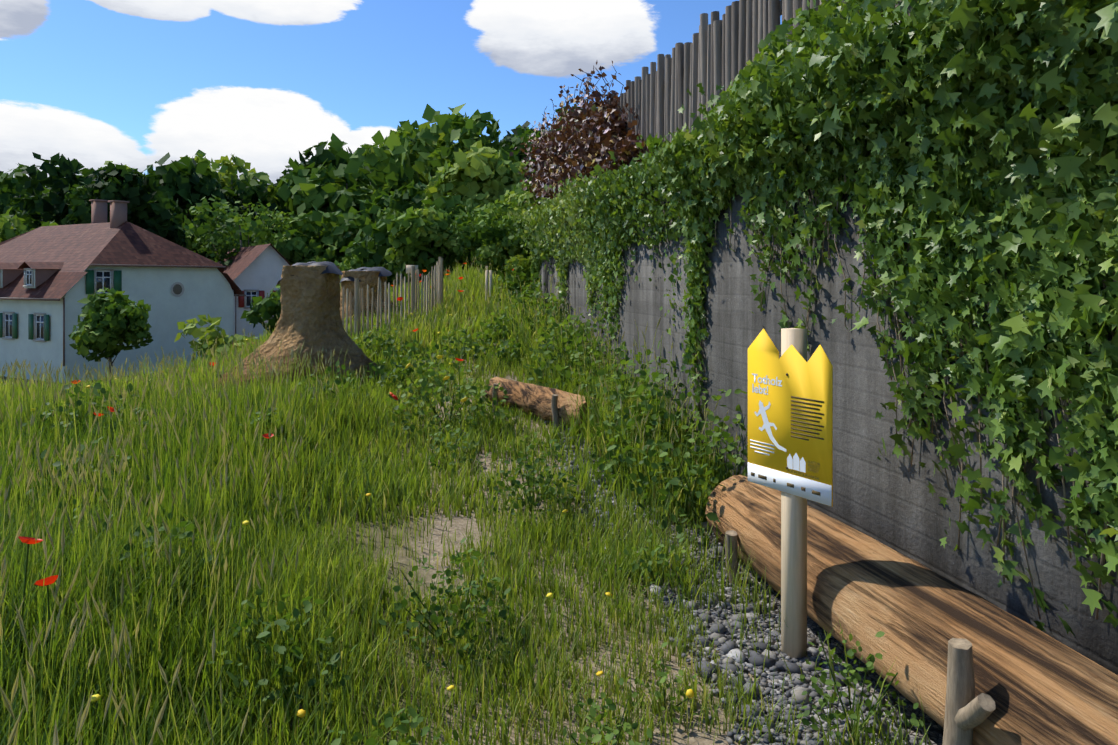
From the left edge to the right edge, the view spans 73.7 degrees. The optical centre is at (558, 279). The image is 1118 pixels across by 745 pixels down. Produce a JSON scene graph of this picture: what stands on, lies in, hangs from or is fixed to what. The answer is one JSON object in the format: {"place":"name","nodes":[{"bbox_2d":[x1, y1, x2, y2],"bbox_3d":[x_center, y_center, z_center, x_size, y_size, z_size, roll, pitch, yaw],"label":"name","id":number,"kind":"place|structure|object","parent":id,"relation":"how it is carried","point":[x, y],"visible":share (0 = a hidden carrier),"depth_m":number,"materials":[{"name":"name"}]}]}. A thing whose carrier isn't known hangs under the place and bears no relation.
{"place":"outdoors","nodes":[
{"label":"outdoors","id":0,"kind":"place"},
{"bbox_2d":[2,317,779,744],"bbox_3d":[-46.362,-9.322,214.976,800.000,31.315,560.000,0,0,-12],"label":"terrain","id":1,"kind":"structure","parent":0,"point":[456,523],"depth_m":3.17,"materials":[{"name":"soil"}]},
{"bbox_2d":[0,264,233,382],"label":"farmhouse walls","id":2,"kind":"structure","parent":1,"relation":"on","point":[209,291],"depth_m":49.27,"materials":[{"name":"white paint"}]},
{"bbox_2d":[5,270,110,339],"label":"window panes","id":3,"kind":"structure","parent":2,"relation":"in","point":[40,322],"depth_m":47.12,"materials":[{"name":"grey glass"}]},
{"bbox_2d":[6,271,181,338],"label":"farmhouse glass","id":4,"kind":"object","parent":3,"relation":"in","point":[177,289],"visible":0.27,"depth_m":47.23,"materials":[{"name":"grey glass"}]},
{"bbox_2d":[0,270,121,340],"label":"window shutters","id":5,"kind":"object","parent":2,"relation":"attached to","point":[90,281],"visible":0.85,"depth_m":46.66,"materials":[{"name":"green wood"}]},
{"bbox_2d":[0,268,183,341],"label":"farmhouse stone trim","id":6,"kind":"structure","parent":2,"relation":"attached to","point":[95,270],"depth_m":47.01,"materials":[{"name":"grey stone"}]},
{"bbox_2d":[0,221,244,298],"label":"house roof","id":7,"kind":"structure","parent":2,"relation":"on","point":[72,252],"depth_m":50.66,"materials":[{"name":"brown tile"}]},
{"bbox_2d":[2,199,128,287],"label":"chimneys","id":8,"kind":"object","parent":7,"relation":"on","point":[118,212],"visible":0.69,"depth_m":51.63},
{"bbox_2d":[0,264,245,365],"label":"farmhouse gutters","id":9,"kind":"object","parent":2,"relation":"attached to","point":[45,299],"visible":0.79,"depth_m":46.85,"materials":[{"name":"metal"}]},
{"bbox_2d":[233,245,289,338],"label":"house walls","id":10,"kind":"structure","parent":1,"relation":"on","point":[262,271],"depth_m":61.37,"materials":[{"name":"white paint"}]},
{"bbox_2d":[246,291,256,306],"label":"window panes","id":11,"kind":"structure","parent":10,"relation":"in","point":[251,295],"depth_m":61.01,"materials":[{"name":"white wood"}]},
{"bbox_2d":[246,292,255,305],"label":"house glass","id":12,"kind":"object","parent":11,"relation":"in","point":[248,300],"visible":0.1,"depth_m":60.95,"materials":[{"name":"black glass"}]},
{"bbox_2d":[217,244,290,279],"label":"house roof","id":13,"kind":"structure","parent":10,"relation":"on","point":[244,258],"depth_m":63.42,"materials":[{"name":"brown tile"}]},
{"bbox_2d":[238,290,275,306],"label":"window shutters","id":14,"kind":"object","parent":10,"relation":"attached to","point":[241,300],"visible":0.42,"depth_m":60.52,"materials":[{"name":"red wood"}]},
{"bbox_2d":[244,289,278,307],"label":"house trim","id":15,"kind":"structure","parent":10,"relation":"attached to","point":[245,290],"depth_m":60.77,"materials":[{"name":"white paint"}]},
{"bbox_2d":[214,266,381,392],"bbox_3d":[-2.950,0.567,9.047,2.497,1.450,2.646,0,0,-12],"label":"tree stump","id":16,"kind":"object","parent":1,"relation":"on","point":[310,315],"visible":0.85,"depth_m":8.54,"materials":[{"name":"soil"}]},
{"bbox_2d":[277,261,342,284],"bbox_3d":[-2.966,-0.076,8.933,0.742,0.282,0.714,0,0,-12],"label":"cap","id":17,"kind":"object","parent":16,"relation":"on","point":[331,267],"visible":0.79,"depth_m":8.75,"materials":[{"name":"grey stone"}]},
{"bbox_2d":[1,313,693,717],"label":"wildflowers","id":18,"kind":"object","parent":1,"relation":"on","point":[301,713],"visible":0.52,"depth_m":2.63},
{"bbox_2d":[340,271,392,322],"bbox_3d":[-3.685,0.369,14.469,2.053,1.050,1.972,0,0,-12],"label":"loam stump","id":19,"kind":"object","parent":1,"relation":"on","point":[369,278],"visible":0.44,"depth_m":14.01,"materials":[{"name":"soil"}]},
{"bbox_2d":[340,267,391,281],"bbox_3d":[-3.751,-0.065,14.459,1.000,0.357,1.038,0,0,-12],"label":"stone cap","id":20,"kind":"object","parent":19,"relation":"on","point":[384,271],"visible":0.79,"depth_m":14.38,"materials":[{"name":"grey stone"}]},
{"bbox_2d":[339,257,442,336],"bbox_3d":[-3.128,0.390,12.872,2.771,1.643,2.011,0,0,-24],"label":"wooden fence","id":21,"kind":"object","parent":1,"relation":"on","point":[437,294],"visible":0.38,"depth_m":12.10,"materials":[{"name":"grey wood"}]},
{"bbox_2d":[406,265,491,300],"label":"wooden posts","id":22,"kind":"object","parent":1,"relation":"on","point":[408,268],"visible":0.48,"depth_m":13.13,"materials":[{"name":"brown wood"}]},
{"bbox_2d":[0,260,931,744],"bbox_3d":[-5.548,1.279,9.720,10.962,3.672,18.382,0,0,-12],"label":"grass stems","id":23,"kind":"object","parent":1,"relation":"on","point":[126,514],"visible":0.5,"depth_m":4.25,"materials":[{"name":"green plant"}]},
{"bbox_2d":[0,256,737,744],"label":"grass seed heads","id":24,"kind":"object","parent":23,"relation":"attached to","point":[84,496],"depth_m":3.57,"materials":[{"name":"green plant"}]},
{"bbox_2d":[13,269,923,744],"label":"weeds","id":25,"kind":"object","parent":1,"relation":"on","point":[533,483],"visible":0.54,"depth_m":4.46,"materials":[{"name":"green plant"}]},
{"bbox_2d":[485,377,596,426],"bbox_3d":[-0.169,1.120,6.734,0.300,0.343,1.376,0,0,-41],"label":"log","id":26,"kind":"object","parent":1,"relation":"on","point":[535,399],"visible":0.65,"depth_m":6.61,"materials":[{"name":"brown wood"}]},
{"bbox_2d":[579,398,598,429],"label":"log ends","id":27,"kind":"object","parent":26,"relation":"attached to","point":[584,408],"visible":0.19,"depth_m":6.16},
{"bbox_2d":[492,383,995,744],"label":"wooden stakes","id":28,"kind":"object","parent":1,"relation":"on","point":[966,711],"visible":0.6,"depth_m":2.13,"materials":[{"name":"brown wood"}]},
{"bbox_2d":[781,328,806,658],"bbox_3d":[0.938,0.958,2.976,0.090,1.520,0.090,0,0,-12],"label":"sign post","id":29,"kind":"object","parent":1,"relation":"on","point":[794,571],"visible":0.55,"depth_m":2.95,"materials":[{"name":"beige wood"}]},
{"bbox_2d":[748,329,832,506],"bbox_3d":[0.907,0.525,2.956,0.005,0.645,0.420,0,0,-32],"label":"sign panel","id":30,"kind":"object","parent":29,"relation":"attached to","point":[812,378],"visible":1,"depth_m":2.94,"materials":[{"name":"yellow metal"}]},
{"bbox_2d":[748,373,831,505],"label":"sign graphics","id":31,"kind":"object","parent":30,"relation":"attached to","point":[783,479],"depth_m":2.93,"materials":[{"name":"paint"}]},
{"bbox_2d":[540,167,1117,674],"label":"retaining wall","id":32,"kind":"structure","parent":1,"relation":"on","point":[890,501],"depth_m":3.45,"materials":[{"name":"concrete"}]},
{"bbox_2d":[553,0,942,196],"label":"palisade fence","id":33,"kind":"object","parent":32,"relation":"on","point":[722,52],"visible":0.25,"depth_m":5.65,"materials":[{"name":"grey wood"}]},
{"bbox_2d":[509,61,661,205],"bbox_3d":[0.214,-1.780,9.112,1.058,1.578,5.603,0,0,-12],"label":"foliage","id":34,"kind":"object","parent":33,"relation":"attached to","point":[625,149],"visible":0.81,"depth_m":8.26,"materials":[{"name":"brown plant"}]},
{"bbox_2d":[524,77,613,200],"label":"branches","id":35,"kind":"object","parent":34,"relation":"attached to","point":[571,150],"visible":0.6,"depth_m":9.15,"materials":[{"name":"brown plant"}]},
{"bbox_2d":[507,0,1117,634],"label":"ivy curtain","id":36,"kind":"object","parent":32,"relation":"attached to","point":[993,124],"visible":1,"depth_m":2.74,"materials":[{"name":"green plant"}]},
{"bbox_2d":[692,108,1117,619],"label":"ivy stems","id":37,"kind":"object","parent":32,"relation":"attached to","point":[1106,526],"visible":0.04,"depth_m":2.82,"materials":[{"name":"brown wood"}]},
{"bbox_2d":[705,475,1117,744],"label":"log","id":38,"kind":"object","parent":1,"relation":"on","point":[1039,687],"visible":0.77,"depth_m":2.45,"materials":[{"name":"brown wood"}]},
{"bbox_2d":[0,0,781,186],"label":"sky","id":39,"kind":"structure","parent":0,"point":[132,83],"materials":[{"name":"blue"}]},
{"bbox_2d":[580,442,943,744],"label":"gravel path","id":40,"kind":"structure","parent":0,"point":[935,731],"depth_m":2.81,"materials":[{"name":"grey gravel"}]},
{"bbox_2d":[536,383,927,744],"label":"gravel stones","id":41,"kind":"object","parent":40,"relation":"on","point":[774,664],"visible":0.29,"depth_m":2.90,"materials":[{"name":"grey gravel"}]}
]}

